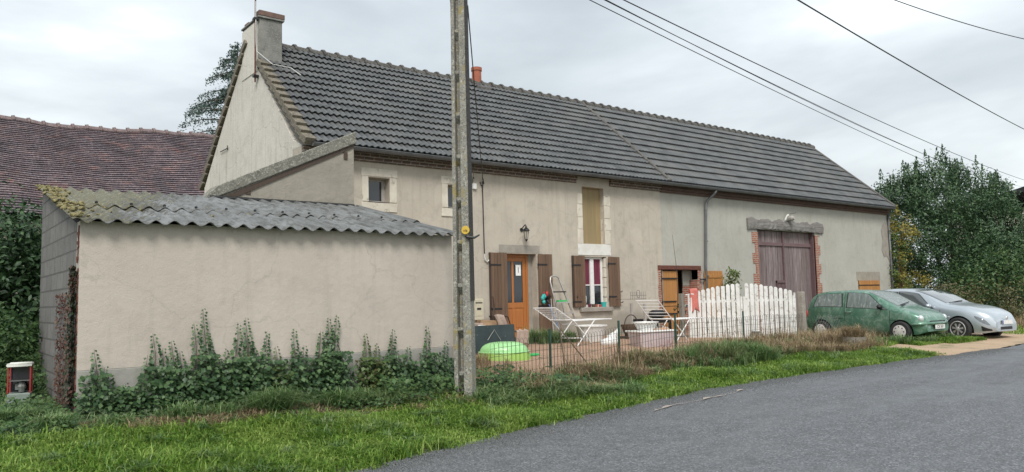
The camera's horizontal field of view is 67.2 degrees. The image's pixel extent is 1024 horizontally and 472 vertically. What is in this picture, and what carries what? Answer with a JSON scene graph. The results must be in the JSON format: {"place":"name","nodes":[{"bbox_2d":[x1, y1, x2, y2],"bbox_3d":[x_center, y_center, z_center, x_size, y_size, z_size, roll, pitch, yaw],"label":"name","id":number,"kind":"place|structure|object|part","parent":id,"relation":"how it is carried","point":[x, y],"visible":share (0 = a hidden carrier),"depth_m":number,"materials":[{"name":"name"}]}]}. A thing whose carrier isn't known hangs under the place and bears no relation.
{"place":"outdoors","nodes":[
{"label":"outdoors","id":0,"kind":"place"},
{"bbox_2d":[77,400,411,440],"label":"earth bank","id":1,"kind":"structure","parent":0,"point":[325,410],"depth_m":8.90,"materials":[{"name":"soil"}]},
{"bbox_2d":[72,350,123,421],"bbox_3d":[-4.594,1.663,8.543,0.548,0.801,0.300,2,-6,-38],"label":"ivy plant","id":2,"kind":"object","parent":1,"relation":"on","point":[92,398],"visible":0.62,"depth_m":8.52,"materials":[{"name":"green plant"}]},
{"bbox_2d":[103,383,152,417],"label":"ivy plant","id":3,"kind":"object","parent":1,"relation":"on","point":[126,394],"visible":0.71,"depth_m":8.66,"materials":[{"name":"green plant"}]},
{"bbox_2d":[133,334,181,415],"bbox_3d":[-4.112,1.612,8.921,0.552,0.960,0.307,2,-6,-38],"label":"ivy plant","id":4,"kind":"object","parent":1,"relation":"on","point":[148,390],"visible":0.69,"depth_m":8.90,"materials":[{"name":"green plant"}]},
{"bbox_2d":[151,340,200,411],"bbox_3d":[-3.948,1.667,9.052,0.551,0.872,0.301,2,-6,-38],"label":"ivy plant","id":5,"kind":"object","parent":1,"relation":"on","point":[182,382],"visible":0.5,"depth_m":9.04,"materials":[{"name":"green plant"}]},
{"bbox_2d":[184,308,230,410],"bbox_3d":[-3.667,1.496,9.287,0.549,1.247,0.306,2,-6,-38],"label":"ivy plant","id":6,"kind":"object","parent":1,"relation":"on","point":[202,371],"visible":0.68,"depth_m":9.27,"materials":[{"name":"green plant"}]},
{"bbox_2d":[206,349,249,406],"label":"ivy plant","id":7,"kind":"object","parent":1,"relation":"on","point":[225,378],"visible":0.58,"depth_m":9.36,"materials":[{"name":"green plant"}]},
{"bbox_2d":[219,324,261,403],"bbox_3d":[-3.358,1.604,9.519,0.545,1.059,0.303,2,-6,-38],"label":"ivy plant","id":8,"kind":"object","parent":1,"relation":"on","point":[234,368],"visible":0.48,"depth_m":9.50,"materials":[{"name":"green plant"}]},
{"bbox_2d":[229,318,271,405],"bbox_3d":[-3.256,1.581,9.600,0.548,1.126,0.305,2,-6,-38],"label":"ivy plant","id":9,"kind":"object","parent":1,"relation":"on","point":[250,351],"visible":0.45,"depth_m":9.61,"materials":[{"name":"green plant"}]},
{"bbox_2d":[251,331,290,401],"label":"ivy plant","id":10,"kind":"object","parent":1,"relation":"on","point":[266,368],"visible":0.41,"depth_m":9.73,"materials":[{"name":"green plant"}]},
{"bbox_2d":[266,346,302,401],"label":"ivy plant","id":11,"kind":"object","parent":1,"relation":"on","point":[288,376],"visible":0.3,"depth_m":9.80,"materials":[{"name":"green plant"}]},
{"bbox_2d":[284,329,317,402],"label":"ivy plant","id":12,"kind":"object","parent":1,"relation":"on","point":[301,373],"visible":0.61,"depth_m":9.99,"materials":[{"name":"green plant"}]},
{"bbox_2d":[307,331,345,398],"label":"ivy plant","id":13,"kind":"object","parent":1,"relation":"on","point":[318,366],"visible":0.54,"depth_m":10.15,"materials":[{"name":"green plant"}]},
{"bbox_2d":[311,318,352,398],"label":"ivy plant","id":14,"kind":"object","parent":1,"relation":"on","point":[325,356],"visible":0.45,"depth_m":10.25,"materials":[{"name":"green plant"}]},
{"bbox_2d":[324,315,360,393],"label":"ivy plant","id":15,"kind":"object","parent":1,"relation":"on","point":[349,360],"visible":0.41,"depth_m":10.34,"materials":[{"name":"green plant"}]},
{"bbox_2d":[353,333,386,392],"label":"ivy plant","id":16,"kind":"object","parent":1,"relation":"on","point":[362,372],"visible":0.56,"depth_m":10.57,"materials":[{"name":"green plant"}]},
{"bbox_2d":[362,344,398,395],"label":"ivy plant","id":17,"kind":"object","parent":1,"relation":"on","point":[380,368],"visible":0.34,"depth_m":10.64,"materials":[{"name":"green plant"}]},
{"bbox_2d":[379,329,413,390],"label":"ivy plant","id":18,"kind":"object","parent":1,"relation":"on","point":[393,357],"visible":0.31,"depth_m":10.87,"materials":[{"name":"green plant"}]},
{"bbox_2d":[398,347,426,387],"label":"ivy plant","id":19,"kind":"object","parent":1,"relation":"on","point":[415,369],"visible":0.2,"depth_m":10.98,"materials":[{"name":"green plant"}]},
{"bbox_2d":[417,326,449,389],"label":"ivy plant","id":20,"kind":"object","parent":1,"relation":"on","point":[430,368],"visible":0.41,"depth_m":11.21,"materials":[{"name":"green plant"}]},
{"bbox_2d":[438,341,453,390],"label":"ivy plant","id":21,"kind":"object","parent":1,"relation":"on","point":[448,361],"visible":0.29,"depth_m":11.37,"materials":[{"name":"green plant"}]},
{"bbox_2d":[0,303,1023,471],"bbox_3d":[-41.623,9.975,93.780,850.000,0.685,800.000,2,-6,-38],"label":"ground","id":22,"kind":"structure","parent":0,"point":[425,450],"depth_m":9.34,"materials":[{"name":"green plant"}]},
{"bbox_2d":[6,361,33,403],"bbox_3d":[-6.155,1.832,9.647,0.272,0.494,0.255,1,-5,-26],"label":"glass cabinet","id":23,"kind":"object","parent":22,"relation":"on","point":[20,381],"visible":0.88,"depth_m":9.67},
{"bbox_2d":[0,178,42,367],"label":"shrub","id":24,"kind":"object","parent":22,"relation":"on","point":[17,276],"visible":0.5,"depth_m":12.35,"materials":[{"name":"green plant"}]},
{"bbox_2d":[0,301,46,392],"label":"shrub","id":25,"kind":"object","parent":22,"relation":"on","point":[6,345],"visible":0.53,"depth_m":10.70,"materials":[{"name":"green plant"}]},
{"bbox_2d":[0,115,214,311],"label":"tile barn","id":26,"kind":"structure","parent":22,"relation":"on","point":[33,153],"depth_m":24.49,"materials":[{"name":"brown tile"}]},
{"bbox_2d":[178,42,241,134],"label":"conifer tree","id":27,"kind":"object","parent":22,"relation":"on","point":[222,93],"visible":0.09,"depth_m":42.81,"materials":[{"name":"green plant"}]},
{"bbox_2d":[35,184,453,412],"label":"shed","id":28,"kind":"structure","parent":22,"relation":"on","point":[166,269],"depth_m":10.05,"materials":[{"name":"paint"}]},
{"bbox_2d":[53,265,76,416],"bbox_3d":[-5.308,1.268,9.113,0.109,1.803,1.320,2,-6,-38],"label":"wall creeper","id":29,"kind":"object","parent":28,"relation":"attached to","point":[66,391],"depth_m":8.69,"materials":[{"name":"plant"}]},
{"bbox_2d":[203,132,355,230],"bbox_3d":[-4.713,0.337,14.462,2.759,4.520,2.588,2,-6,-38],"label":"lean to","id":30,"kind":"object","parent":22,"relation":"on","point":[323,173],"visible":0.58,"depth_m":13.89,"materials":[{"name":"beige paint"}]},
{"bbox_2d":[0,363,592,440],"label":"weeds","id":31,"kind":"object","parent":22,"relation":"on","point":[431,382],"visible":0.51,"depth_m":10.26,"materials":[{"name":"green plant"}]},
{"bbox_2d":[450,0,479,396],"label":"utility pole","id":32,"kind":"object","parent":22,"relation":"on","point":[463,304],"visible":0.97,"depth_m":11.08,"materials":[{"name":"concrete"}]},
{"bbox_2d":[590,0,966,178],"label":"power line","id":33,"kind":"object","parent":32,"relation":"attached to","point":[747,77],"visible":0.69,"depth_m":18.77,"materials":[{"name":"black rubber"}]},
{"bbox_2d":[605,0,1022,191],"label":"power line","id":34,"kind":"object","parent":32,"relation":"attached to","point":[760,77],"visible":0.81,"depth_m":19.12,"materials":[{"name":"black rubber"}]},
{"bbox_2d":[607,0,1020,186],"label":"power line","id":35,"kind":"object","parent":32,"relation":"attached to","point":[787,91],"visible":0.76,"depth_m":20.58,"materials":[{"name":"black rubber"}]},
{"bbox_2d":[624,0,1022,179],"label":"power line","id":36,"kind":"object","parent":32,"relation":"attached to","point":[784,76],"visible":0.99,"depth_m":19.84,"materials":[{"name":"black rubber"}]},
{"bbox_2d":[797,0,1023,128],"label":"power line","id":37,"kind":"object","parent":32,"relation":"attached to","point":[897,58],"visible":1,"depth_m":26.99,"materials":[{"name":"black rubber"}]},
{"bbox_2d":[895,0,1023,38],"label":"power line","id":38,"kind":"object","parent":32,"relation":"attached to","point":[956,20],"visible":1,"depth_m":19.19,"materials":[{"name":"black rubber"}]},
{"bbox_2d":[0,326,959,471],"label":"long grass","id":39,"kind":"structure","parent":22,"relation":"on","point":[285,398],"depth_m":10.37,"materials":[{"name":"green plant"}]},
{"bbox_2d":[198,9,896,342],"bbox_3d":[3.643,-0.658,27.114,26.095,8.806,7.732,2,-6,-38],"label":"farmhouse","id":40,"kind":"object","parent":22,"relation":"on","point":[603,202],"visible":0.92,"depth_m":21.85,"materials":[{"name":"paint"}]},
{"bbox_2d":[252,0,300,81],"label":"antenna mast","id":41,"kind":"object","parent":40,"relation":"attached to","point":[255,19],"visible":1,"depth_m":18.73,"materials":[{"name":"metal"}]},
{"bbox_2d":[368,179,384,201],"bbox_3d":[-3.178,-1.032,17.757,0.540,0.560,0.050,2,-6,-38],"label":"window","id":42,"kind":"structure","parent":40,"relation":"in","point":[376,186],"depth_m":17.79,"materials":[{"name":"grey glass"}]},
{"bbox_2d":[448,186,451,206],"bbox_3d":[-1.496,-0.942,19.062,0.540,0.560,0.050,2,-6,-38],"label":"window","id":43,"kind":"structure","parent":40,"relation":"in","point":[449,187],"depth_m":19.03,"materials":[{"name":"grey glass"}]},
{"bbox_2d":[472,177,476,188],"bbox_3d":[-0.937,-1.317,19.186,0.110,0.303,0.060,2,-6,-38],"label":"junction box","id":44,"kind":"object","parent":40,"relation":"attached to","point":[474,185],"visible":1,"depth_m":19.15,"materials":[{"name":"white plastic"}]},
{"bbox_2d":[474,299,483,319],"bbox_3d":[-0.855,1.797,18.866,0.310,0.520,0.174,2,-6,-38],"label":"mailbox","id":45,"kind":"object","parent":40,"relation":"attached to","point":[479,308],"visible":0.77,"depth_m":18.81,"materials":[{"name":"metal"}]},
{"bbox_2d":[475,304,482,315],"bbox_3d":[-0.803,1.811,18.806,0.220,0.280,0.006,2,-6,-38],"label":"door","id":46,"kind":"structure","parent":45,"relation":"in","point":[477,312],"depth_m":18.80,"materials":[{"name":"beige plastic"}]},
{"bbox_2d":[480,178,488,262],"bbox_3d":[-0.689,-0.400,19.284,0.065,2.131,0.241,-6,-7,44],"label":"wall cable","id":47,"kind":"object","parent":40,"relation":"attached to","point":[483,221],"depth_m":19.27,"materials":[{"name":"black rubber"}]},
{"bbox_2d":[468,8,482,177],"bbox_3d":[-0.700,-2.455,15.429,0.018,1.359,7.922,-1,-5,-1],"label":"service cable","id":48,"kind":"object","parent":47,"relation":"attached to","point":[474,87],"visible":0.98,"depth_m":14.02,"materials":[{"name":"black rubber"}]},
{"bbox_2d":[507,254,528,337],"bbox_3d":[0.059,1.557,19.977,0.940,2.180,0.109,2,-6,-38],"label":"door","id":49,"kind":"structure","parent":40,"relation":"in","point":[517,264],"depth_m":20.09,"materials":[{"name":"orange wood"}]},
{"bbox_2d":[520,224,529,241],"bbox_3d":[0.330,-0.072,19.910,0.180,0.462,0.298,2,-6,-38],"label":"wall lamp","id":50,"kind":"object","parent":40,"relation":"attached to","point":[525,230],"visible":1,"depth_m":19.82,"materials":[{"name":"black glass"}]},
{"bbox_2d":[541,291,549,303],"bbox_3d":[0.887,1.617,20.136,0.319,0.373,0.105,2,-6,-38],"label":"bath toy net","id":51,"kind":"object","parent":40,"relation":"hanging from","point":[543,297],"visible":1,"depth_m":20.07,"materials":[{"name":"plastic"}]},
{"bbox_2d":[585,257,602,306],"bbox_3d":[2.225,1.288,21.578,0.825,1.400,0.075,2,-6,-38],"label":"window","id":52,"kind":"structure","parent":40,"relation":"in","point":[593,265],"depth_m":21.62,"materials":[{"name":"white plastic"}]},
{"bbox_2d":[661,271,678,305],"bbox_3d":[4.752,1.594,23.423,0.898,1.060,0.070,2,-6,-38],"label":"door leaf","id":53,"kind":"structure","parent":40,"relation":"in","point":[670,281],"depth_m":23.48,"materials":[{"name":"brown wood"}]},
{"bbox_2d":[662,306,679,332],"bbox_3d":[4.791,2.606,23.352,0.858,0.930,0.070,2,-6,-38],"label":"door leaf","id":54,"kind":"structure","parent":40,"relation":"in","point":[671,312],"depth_m":23.42,"materials":[{"name":"brown wood"}]},
{"bbox_2d":[700,271,722,316],"bbox_3d":[6.380,1.846,24.549,1.145,1.470,0.060,2,-6,-38],"label":"door leaf","id":55,"kind":"structure","parent":40,"relation":"in","point":[714,278],"depth_m":24.64,"materials":[{"name":"brown wood"}]},
{"bbox_2d":[758,230,784,330],"bbox_3d":[9.047,1.586,26.924,1.570,3.542,0.117,2,-6,-38],"label":"barn door","id":56,"kind":"structure","parent":40,"relation":"in","point":[770,245],"depth_m":27.05,"materials":[{"name":"brown wood"}]},
{"bbox_2d":[783,213,794,221],"bbox_3d":[9.902,-0.658,27.403,0.523,0.366,0.245,1,-5,-24],"label":"floodlight","id":57,"kind":"object","parent":40,"relation":"attached to","point":[791,217],"visible":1,"depth_m":27.34,"materials":[{"name":"white plastic"}]},
{"bbox_2d":[783,232,811,329],"bbox_3d":[10.393,1.643,28.018,1.770,3.536,0.081,2,-6,-38],"label":"barn door","id":58,"kind":"structure","parent":40,"relation":"in","point":[796,245],"depth_m":28.11,"materials":[{"name":"brown wood"}]},
{"bbox_2d":[888,204,933,288],"bbox_3d":[16.465,1.212,32.216,2.128,5.141,1.460,1,-5,-22],"label":"creeper","id":59,"kind":"object","parent":40,"relation":"attached to","point":[899,276],"visible":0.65,"depth_m":31.95,"materials":[{"name":"green plant"}]},
{"bbox_2d":[76,314,1023,430],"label":"dry grass","id":60,"kind":"structure","parent":22,"relation":"on","point":[826,340],"depth_m":14.52,"materials":[{"name":"plant"}]},
{"bbox_2d":[490,311,802,374],"bbox_3d":[3.732,2.177,16.583,0.337,1.004,12.789,-5,-6,41],"label":"wire fence","id":61,"kind":"object","parent":22,"relation":"on","point":[619,332],"visible":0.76,"depth_m":15.06,"materials":[{"name":"metal"}]},
{"bbox_2d":[672,235,677,334],"bbox_3d":[4.556,1.422,21.406,0.071,2.882,0.515,-2,-5,14],"label":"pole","id":62,"kind":"object","parent":22,"relation":"on","point":[677,293],"visible":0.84,"depth_m":21.51,"materials":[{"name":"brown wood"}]},
{"bbox_2d":[678,294,685,336],"bbox_3d":[4.688,2.316,21.203,0.120,1.460,0.120,2,-6,-38],"label":"timber post","id":63,"kind":"object","parent":22,"relation":"on","point":[682,305],"visible":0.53,"depth_m":21.18,"materials":[{"name":"grey wood"}]},
{"bbox_2d":[685,283,742,337],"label":"picket gate","id":64,"kind":"structure","parent":22,"relation":"on","point":[717,301],"depth_m":21.27,"materials":[{"name":"white wood"}]},
{"bbox_2d":[688,288,699,312],"bbox_3d":[4.997,1.772,21.214,0.287,0.670,0.138,-1,-5,-9],"label":"towel","id":65,"kind":"object","parent":64,"relation":"hanging from","point":[695,302],"visible":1,"depth_m":21.17,"materials":[{"name":"pink fabric"}]},
{"bbox_2d":[720,266,741,323],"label":"young bush","id":66,"kind":"object","parent":22,"relation":"on","point":[732,274],"visible":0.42,"depth_m":24.39,"materials":[{"name":"green plant"}]},
{"bbox_2d":[742,283,796,337],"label":"picket gate","id":67,"kind":"structure","parent":22,"relation":"on","point":[788,298],"depth_m":21.50,"materials":[{"name":"white wood"}]},
{"bbox_2d":[797,292,806,331],"bbox_3d":[8.150,2.333,21.640,0.160,1.540,0.160,2,-6,-38],"label":"gate post","id":68,"kind":"object","parent":22,"relation":"on","point":[801,303],"visible":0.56,"depth_m":21.60,"materials":[{"name":"concrete"}]},
{"bbox_2d":[815,315,837,331],"bbox_3d":[9.282,2.676,22.083,2.117,0.880,0.036,2,-6,-38],"label":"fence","id":69,"kind":"object","parent":22,"relation":"on","point":[825,323],"visible":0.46,"depth_m":21.71,"materials":[{"name":"green metal"}]},
{"bbox_2d":[834,323,869,345],"bbox_3d":[8.207,2.431,18.693,1.606,0.711,1.509,2,-6,-38],"label":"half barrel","id":70,"kind":"object","parent":22,"relation":"on","point":[858,333],"visible":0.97,"depth_m":18.48,"materials":[{"name":"brown wood"}]},
{"bbox_2d":[806,290,948,338],"bbox_3d":[10.470,2.248,22.193,1.979,1.427,3.575,2,-6,-36],"label":"parked car","id":71,"kind":"object","parent":22,"relation":"on","point":[893,313],"visible":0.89,"depth_m":21.57,"materials":[{"name":"green paint"}]},
{"bbox_3d":[9.272,1.894,22.643,0.115,0.401,1.002,2,-6,-34],"label":"side window","id":72,"kind":"part","parent":71,"relation":"part of","materials":[{"name":"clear glass"}]},
{"bbox_3d":[9.972,1.828,21.651,0.121,0.501,1.230,2,-6,-36],"label":"side window","id":73,"kind":"part","parent":71,"relation":"part of","materials":[{"name":"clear glass"}]},
{"bbox_2d":[871,145,1023,316],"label":"laurel tree","id":74,"kind":"object","parent":22,"relation":"on","point":[976,211],"visible":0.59,"depth_m":35.50,"materials":[{"name":"green plant"}]},
{"bbox_2d":[930,273,1023,322],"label":"dry bush","id":75,"kind":"object","parent":22,"relation":"on","point":[1012,305],"visible":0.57,"depth_m":28.56,"materials":[{"name":"plant"}]},
{"bbox_2d":[933,241,1023,311],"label":"bramble bush","id":76,"kind":"object","parent":22,"relation":"on","point":[1002,267],"visible":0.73,"depth_m":29.66,"materials":[{"name":"green plant"}]},
{"bbox_2d":[946,186,1023,303],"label":"barn building","id":77,"kind":"structure","parent":22,"relation":"on","point":[1019,195],"depth_m":60.83,"materials":[{"name":"stone"}]},
{"bbox_3d":[-0.075,2.200,17.603,0.542,0.813,0.494,2,-6,-38],"label":"garden chair","id":78,"kind":"object","parent":22,"relation":"on","visible":0},
{"bbox_2d":[494,314,515,341],"bbox_3d":[-0.112,2.180,17.577,0.608,0.811,0.148,0,-5,-12],"label":"draped cloth","id":79,"kind":"object","parent":78,"relation":"hanging from","point":[501,319],"visible":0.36,"depth_m":17.53,"materials":[{"name":"beige fabric"}]},
{"bbox_2d":[516,329,528,344],"bbox_3d":[0.237,2.291,17.488,0.362,0.376,0.045,2,-6,-38],"label":"draped cloth","id":80,"kind":"object","parent":78,"relation":"hanging from","point":[523,334],"visible":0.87,"depth_m":17.49,"materials":[{"name":"beige fabric"}]},
{"bbox_2d":[0,0,1023,288],"label":"sky","id":81,"kind":"structure","parent":0,"point":[120,64],"materials":[{"name":"white"}]},
{"bbox_2d":[453,333,741,380],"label":"yard gravel","id":82,"kind":"structure","parent":0,"point":[582,348],"depth_m":16.63,"materials":[{"name":"beige gravel"}]},
{"bbox_2d":[492,296,494,319],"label":"vine stem","id":83,"kind":"object","parent":82,"relation":"on","point":[493,309],"visible":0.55,"depth_m":19.12,"materials":[{"name":"brown wood"}]},
{"bbox_2d":[475,324,514,352],"bbox_3d":[-0.374,2.136,16.051,1.120,0.559,0.115,2,-6,-38],"label":"black board","id":84,"kind":"object","parent":82,"relation":"on","point":[485,334],"visible":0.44,"depth_m":16.04,"materials":[{"name":"stone"}]},
{"bbox_2d":[478,341,530,360],"bbox_3d":[-0.160,2.288,15.279,1.122,0.380,0.959,0,-5,-16],"label":"sandpit shell","id":85,"kind":"object","parent":82,"relation":"on","point":[488,349],"visible":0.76,"depth_m":14.96},
{"bbox_2d":[545,294,559,331],"bbox_3d":[1.104,2.071,20.123,0.486,1.143,0.179,-3,-5,24],"label":"broom","id":86,"kind":"object","parent":82,"relation":"on","point":[547,297],"visible":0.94,"depth_m":20.18,"materials":[{"name":"metal"}]},
{"bbox_2d":[559,328,563,363],"bbox_3d":[0.906,2.045,13.838,0.024,0.772,0.558,-1,-5,-4],"label":"stick","id":87,"kind":"object","parent":82,"relation":"on","point":[561,344],"visible":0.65,"depth_m":13.90,"materials":[{"name":"wood"}]},
{"bbox_2d":[549,275,578,332],"bbox_3d":[1.409,1.861,20.229,0.763,1.669,0.487,2,-6,-38],"label":"ladder","id":88,"kind":"object","parent":82,"relation":"on","point":[561,301],"visible":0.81,"depth_m":20.19,"materials":[{"name":"metal"}]},
{"bbox_2d":[533,307,611,345],"bbox_3d":[1.469,2.155,18.310,2.042,0.954,0.708,3,-7,-45],"label":"drying rack","id":89,"kind":"object","parent":82,"relation":"on","point":[574,320],"visible":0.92,"depth_m":18.11,"materials":[{"name":"white metal"}]},
{"bbox_2d":[561,330,585,360],"bbox_3d":[1.187,2.081,13.990,0.658,0.813,0.024,-3,-5,21],"label":"stick","id":90,"kind":"object","parent":82,"relation":"on","point":[572,344],"visible":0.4,"depth_m":14.03,"materials":[{"name":"brown wood"}]},
{"bbox_2d":[574,324,606,341],"bbox_3d":[1.954,2.435,19.041,0.820,0.470,0.820,2,-6,-38],"label":"laundry tub","id":91,"kind":"object","parent":82,"relation":"on","point":[594,328],"visible":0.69,"depth_m":18.77,"materials":[{"name":"white plastic"}]},
{"bbox_2d":[601,328,617,344],"bbox_3d":[2.350,2.401,18.174,0.323,0.412,0.752,-5,-6,35],"label":"sack","id":92,"kind":"object","parent":82,"relation":"on","point":[605,340],"visible":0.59,"depth_m":17.99,"materials":[{"name":"white plastic"}]},
{"bbox_2d":[620,314,637,338],"bbox_3d":[3.141,2.486,20.282,0.700,0.839,0.551,2,-6,-38],"label":"wicker basket","id":93,"kind":"object","parent":82,"relation":"on","point":[623,326],"visible":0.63,"depth_m":20.12,"materials":[{"name":"wicker"}]},
{"bbox_2d":[625,326,673,346],"bbox_3d":[3.235,2.383,17.884,1.060,0.546,0.600,1,-5,-24],"label":"planter","id":94,"kind":"object","parent":82,"relation":"on","point":[634,340],"visible":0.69,"depth_m":17.67,"materials":[{"name":"pink plastic"}]},
{"bbox_2d":[633,321,657,329],"bbox_3d":[3.107,2.088,17.902,0.600,0.190,0.591,2,-6,-38],"label":"basket","id":95,"kind":"object","parent":94,"relation":"on","point":[647,323],"visible":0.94,"depth_m":17.71,"materials":[{"name":"white plastic"}]},
{"bbox_2d":[630,303,670,328],"bbox_3d":[3.914,2.421,21.720,1.080,1.070,0.560,2,-6,-38],"label":"barbecue","id":96,"kind":"object","parent":82,"relation":"on","point":[632,320],"visible":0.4,"depth_m":21.61,"materials":[{"name":"metal"}]},
{"bbox_2d":[636,300,703,340],"bbox_3d":[4.165,2.236,20.217,2.042,1.143,0.708,3,-7,-44],"label":"drying rack","id":97,"kind":"object","parent":82,"relation":"on","point":[670,318],"visible":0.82,"depth_m":19.86,"materials":[{"name":"white metal"}]},
{"bbox_3d":[-0.691,2.338,17.557,1.100,0.560,0.600,2,-6,-38],"label":"side table","id":98,"kind":"object","parent":82,"relation":"on","visible":0},
{"bbox_2d":[477,320,496,324],"bbox_3d":[-0.570,1.994,17.621,0.414,0.165,0.297,0,-5,-20],"label":"clutter","id":99,"kind":"object","parent":98,"relation":"on","point":[489,322],"visible":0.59,"depth_m":17.49,"materials":[{"name":"cardboard"}]},
{"bbox_2d":[378,344,1023,471],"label":"road","id":100,"kind":"structure","parent":0,"point":[958,415],"depth_m":8.84,"materials":[{"name":"grey asphalt"}]},
{"bbox_2d":[349,348,1023,471],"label":"loose chippings","id":101,"kind":"object","parent":100,"relation":"on","point":[674,399],"visible":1,"depth_m":10.32,"materials":[{"name":"grey gravel"}]},
{"bbox_2d":[654,389,742,410],"bbox_3d":[2.849,2.473,11.690,0.148,0.010,2.857,-6,-6,43],"label":"sand streak","id":102,"kind":"object","parent":100,"relation":"on","point":[696,400],"visible":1,"depth_m":11.67,"materials":[{"name":"grey sand"}]},
{"bbox_2d":[882,323,1023,354],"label":"dirt path","id":103,"kind":"structure","parent":0,"point":[1000,341],"depth_m":19.55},
{"bbox_2d":[871,288,1016,336],"bbox_3d":[12.763,2.323,23.430,2.115,1.507,4.302,2,-5,-31],"label":"parked car","id":104,"kind":"object","parent":103,"relation":"on","point":[966,318],"visible":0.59,"depth_m":21.96,"materials":[{"name":"silver metal"}]},
{"bbox_3d":[12.073,1.911,23.046,0.122,0.522,1.140,2,-5,-31],"label":"side window","id":105,"kind":"part","parent":104,"relation":"part of","materials":[{"name":"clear glass"}]}
]}

